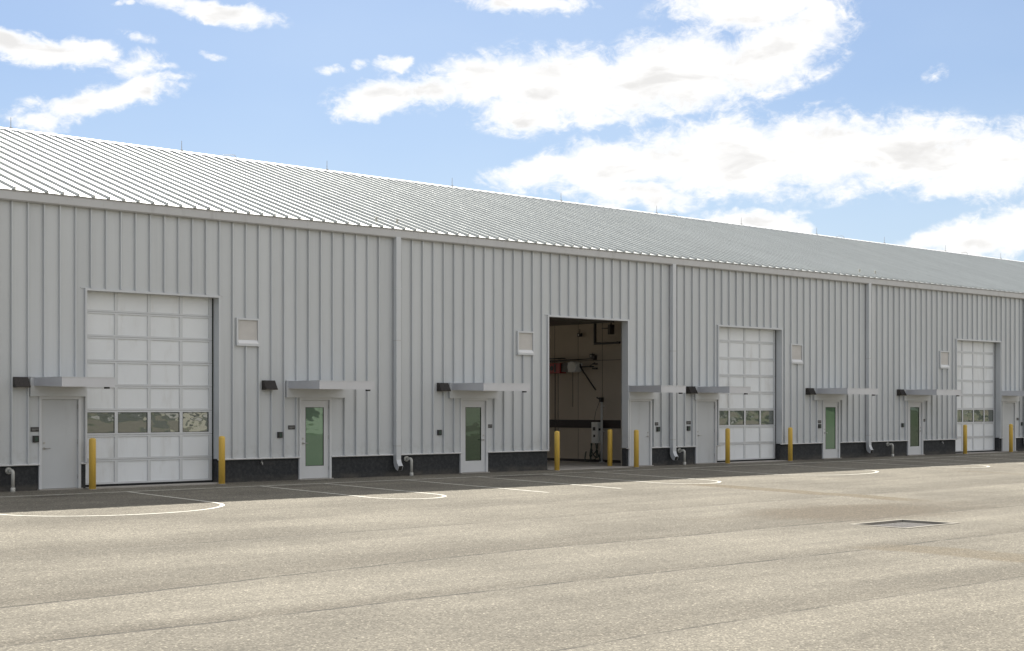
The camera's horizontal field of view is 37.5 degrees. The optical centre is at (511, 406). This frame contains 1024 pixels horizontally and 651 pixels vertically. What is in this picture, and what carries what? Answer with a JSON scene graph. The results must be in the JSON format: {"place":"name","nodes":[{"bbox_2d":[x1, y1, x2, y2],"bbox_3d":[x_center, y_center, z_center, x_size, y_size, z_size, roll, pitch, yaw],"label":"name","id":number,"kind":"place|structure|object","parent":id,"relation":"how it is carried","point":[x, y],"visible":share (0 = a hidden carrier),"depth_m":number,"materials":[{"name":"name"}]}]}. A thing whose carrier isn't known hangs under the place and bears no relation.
{"place":"outdoors","nodes":[
{"label":"outdoors","id":0,"kind":"place"},
{"bbox_2d":[0,451,1023,650],"bbox_3d":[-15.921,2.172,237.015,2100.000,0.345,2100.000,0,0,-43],"label":"asphalt ground","id":1,"kind":"structure","parent":0,"point":[740,558],"depth_m":22.58,"materials":[{"name":"grey asphalt"}]},
{"bbox_2d":[88,438,96,489],"bbox_3d":[-10.203,1.433,36.674,0.227,1.350,0.227,0,0,26],"label":"bollard","id":2,"kind":"object","parent":1,"relation":"on","point":[92,463],"visible":0.81,"depth_m":36.60,"materials":[{"name":"yellow plastic"}]},
{"bbox_2d":[0,491,224,515],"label":"painted bay outline","id":3,"kind":"object","parent":1,"relation":"on","point":[221,505],"visible":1,"depth_m":31.60,"materials":[{"name":"white paint"}]},
{"bbox_2d":[219,436,224,483],"bbox_3d":[-7.540,1.433,39.185,0.227,1.350,0.227,0,0,-5],"label":"bollard","id":4,"kind":"object","parent":1,"relation":"on","point":[221,459],"visible":0.84,"depth_m":39.12,"materials":[{"name":"metal"}]},
{"bbox_2d":[263,483,445,498],"bbox_3d":[-3.825,2.081,37.269,2.100,0.113,5.670,0,0,-43],"label":"painted bay outline","id":5,"kind":"object","parent":1,"relation":"on","point":[366,487],"visible":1,"depth_m":36.91,"materials":[{"name":"white paint"}]},
{"bbox_2d":[411,480,539,491],"bbox_3d":[-1.048,2.082,39.804,0.100,0.115,5.750,0,0,-43],"label":"painted stall line","id":6,"kind":"object","parent":1,"relation":"on","point":[479,486],"visible":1,"depth_m":39.55,"materials":[{"name":"white paint"}]},
{"bbox_2d":[0,121,1023,491],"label":"warehouse","id":7,"kind":"structure","parent":1,"relation":"on","point":[164,313],"depth_m":45.48,"materials":[{"name":"grey metal"}]},
{"bbox_2d":[13,377,30,387],"bbox_3d":[-11.628,-0.583,35.748,0.368,0.258,0.242,0,0,-43],"label":"wall light","id":8,"kind":"object","parent":7,"relation":"attached to","point":[21,382],"visible":1,"depth_m":35.69,"materials":[{"name":"brown metal"}]},
{"bbox_2d":[31,427,38,431],"bbox_3d":[-11.418,0.540,36.101,0.220,0.110,0.016,0,0,-43],"label":"door sign","id":9,"kind":"object","parent":7,"relation":"attached to","point":[34,429],"visible":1,"depth_m":36.09,"materials":[{"name":"plastic"}]},
{"bbox_2d":[32,436,38,441],"bbox_3d":[-11.398,0.770,36.094,0.144,0.160,0.054,0,0,-43],"label":"card reader","id":10,"kind":"object","parent":7,"relation":"attached to","point":[35,438],"visible":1,"depth_m":36.06,"materials":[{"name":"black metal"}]},
{"bbox_2d":[86,291,212,486],"bbox_3d":[-9.260,-0.488,38.477,3.738,4.977,0.060,0,0,-43],"label":"bay door","id":11,"kind":"structure","parent":7,"relation":"in","point":[175,420],"depth_m":38.47,"materials":[{"name":"metal"}]},
{"bbox_2d":[262,380,277,389],"bbox_3d":[-6.509,-0.583,40.522,0.368,0.258,0.242,0,0,-43],"label":"wall light","id":12,"kind":"object","parent":7,"relation":"attached to","point":[269,385],"visible":1,"depth_m":40.46,"materials":[{"name":"brown metal"}]},
{"bbox_2d":[277,432,282,437],"bbox_3d":[-6.286,0.760,40.861,0.144,0.160,0.054,0,0,-43],"label":"card reader","id":13,"kind":"object","parent":7,"relation":"attached to","point":[279,434],"visible":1,"depth_m":40.83,"materials":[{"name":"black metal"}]},
{"bbox_2d":[437,383,450,391],"bbox_3d":[-2.018,-0.583,44.710,0.368,0.258,0.242,0,0,-43],"label":"wall light","id":14,"kind":"object","parent":7,"relation":"attached to","point":[443,387],"visible":1,"depth_m":44.64,"materials":[{"name":"brown metal"}]},
{"bbox_2d":[549,355,597,430],"bbox_3d":[1.903,-0.100,55.291,0.360,3.500,3.280,0,0,-43],"label":"hose reel rail","id":15,"kind":"object","parent":7,"relation":"in","point":[561,368],"visible":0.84,"depth_m":55.04,"materials":[{"name":"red metal"}]},
{"bbox_2d":[584,422,600,461],"bbox_3d":[2.957,1.283,54.406,0.215,1.466,0.859,0,0,-43],"label":"charger cabinet","id":16,"kind":"object","parent":7,"relation":"on","point":[595,432],"visible":1,"depth_m":54.24,"materials":[{"name":"black metal"}]},
{"bbox_2d":[594,397,604,462],"bbox_3d":[3.116,0.816,54.164,0.429,2.356,0.221,0,0,21],"label":"conduit post","id":17,"kind":"object","parent":7,"relation":"on","point":[601,399],"visible":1,"depth_m":54.08,"materials":[{"name":"black metal"}]},
{"bbox_2d":[594,323,620,344],"bbox_3d":[3.520,-2.695,53.600,0.500,0.950,1.240,0,0,-43],"label":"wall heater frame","id":18,"kind":"object","parent":7,"relation":"attached to","point":[610,328],"visible":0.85,"depth_m":53.51,"materials":[{"name":"black metal"}]},
{"bbox_2d":[686,386,697,393],"bbox_3d":[6.261,-0.583,52.430,0.368,0.258,0.242,0,0,-43],"label":"wall light","id":19,"kind":"object","parent":7,"relation":"attached to","point":[691,390],"visible":1,"depth_m":52.35,"materials":[{"name":"brown metal"}]},
{"bbox_2d":[717,327,775,461],"bbox_3d":[8.482,-0.488,55.023,3.658,4.977,0.060,0,0,-43],"label":"bay door","id":20,"kind":"structure","parent":7,"relation":"in","point":[750,418],"depth_m":55.17,"materials":[{"name":"metal"}]},
{"bbox_2d":[806,388,815,394],"bbox_3d":[11.336,-0.583,57.163,0.368,0.258,0.242,0,0,-43],"label":"wall light","id":21,"kind":"object","parent":7,"relation":"attached to","point":[810,391],"visible":1,"depth_m":57.09,"materials":[{"name":"brown metal"}]},
{"bbox_2d":[897,389,906,395],"bbox_3d":[15.871,-0.583,61.391,0.368,0.258,0.242,0,0,-43],"label":"wall light","id":22,"kind":"object","parent":7,"relation":"attached to","point":[900,392],"visible":1,"depth_m":61.31,"materials":[{"name":"brown metal"}]},
{"bbox_2d":[955,340,994,452],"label":"bay door","id":23,"kind":"structure","parent":7,"relation":"in","point":[976,404],"depth_m":66.08,"materials":[{"name":"metal"}]},
{"bbox_2d":[6,453,1023,496],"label":"painted wall line","id":24,"kind":"object","parent":1,"relation":"on","point":[458,477],"visible":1,"depth_m":42.66,"materials":[{"name":"white paint"}]},
{"bbox_2d":[485,477,620,488],"bbox_3d":[0.920,2.082,41.638,0.100,0.115,5.750,0,0,-43],"label":"painted stall line","id":25,"kind":"object","parent":1,"relation":"on","point":[550,482],"visible":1,"depth_m":41.54,"materials":[{"name":"white paint"}]},
{"bbox_2d":[553,431,560,470],"bbox_3d":[1.417,1.434,47.455,0.227,1.350,0.227,0,0,3],"label":"bollard","id":26,"kind":"object","parent":1,"relation":"on","point":[556,450],"visible":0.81,"depth_m":47.39,"materials":[{"name":"metal"}]},
{"bbox_2d":[607,429,611,465],"bbox_3d":[3.291,1.425,50.679,0.227,1.350,0.227,0,0,22],"label":"bollard","id":27,"kind":"object","parent":1,"relation":"on","point":[609,447],"visible":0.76,"depth_m":50.61,"materials":[{"name":"metal"}]},
{"bbox_2d":[547,472,720,483],"bbox_3d":[3.631,2.081,44.222,2.370,0.113,5.670,0,0,-43],"label":"painted bay outline","id":28,"kind":"object","parent":1,"relation":"on","point":[647,475],"visible":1,"depth_m":43.67,"materials":[{"name":"white paint"}]},
{"bbox_2d":[634,430,639,467],"bbox_3d":[4.124,1.434,50.006,0.227,1.350,0.227,0,0,43],"label":"bollard","id":29,"kind":"object","parent":1,"relation":"on","point":[636,448],"visible":0.83,"depth_m":49.93,"materials":[{"name":"metal"}]},
{"bbox_2d":[724,428,730,463],"bbox_3d":[7.620,1.433,53.294,0.227,1.350,0.227,0,0,11],"label":"bollard","id":30,"kind":"object","parent":1,"relation":"on","point":[727,445],"visible":0.81,"depth_m":53.23,"materials":[{"name":"metal"}]},
{"bbox_2d":[685,464,878,474],"bbox_3d":[9.173,2.077,49.642,5.070,0.106,5.300,0,0,-43],"label":"painted bay outline","id":31,"kind":"object","parent":1,"relation":"on","point":[810,466],"visible":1,"depth_m":48.81,"materials":[{"name":"white paint"}]},
{"bbox_2d":[788,427,792,460],"bbox_3d":[10.297,1.433,55.791,0.227,1.350,0.227,0,0,27],"label":"bollard","id":32,"kind":"object","parent":1,"relation":"on","point":[790,443],"visible":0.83,"depth_m":55.72,"materials":[{"name":"metal"}]},
{"bbox_2d":[851,519,958,528],"bbox_3d":[7.842,2.649,30.168,1.900,0.632,1.350,0,0,-43],"label":"catch basin","id":33,"kind":"object","parent":1,"relation":"in","point":[903,523],"visible":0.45,"depth_m":30.52,"materials":[{"name":"concrete"}]},
{"bbox_2d":[841,460,989,467],"bbox_3d":[14.888,2.076,55.039,2.750,0.104,5.200,0,0,-43],"label":"painted bay outline","id":34,"kind":"object","parent":1,"relation":"on","point":[933,466],"visible":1,"depth_m":54.38,"materials":[{"name":"white paint"}]},
{"bbox_2d":[963,425,966,453],"bbox_3d":[19.278,1.433,64.165,0.227,1.350,0.227,0,0,-37],"label":"bollard","id":35,"kind":"object","parent":1,"relation":"on","point":[964,439],"visible":0.8,"depth_m":64.10,"materials":[{"name":"metal"}]},
{"bbox_2d":[1009,424,1012,451],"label":"bollard","id":36,"kind":"object","parent":1,"relation":"on","point":[1010,437],"visible":0.83,"depth_m":66.69,"materials":[{"name":"metal"}]},
{"bbox_2d":[0,0,1023,260],"label":"sky","id":37,"kind":"structure","parent":0,"point":[901,122],"materials":[{"name":"blue"}]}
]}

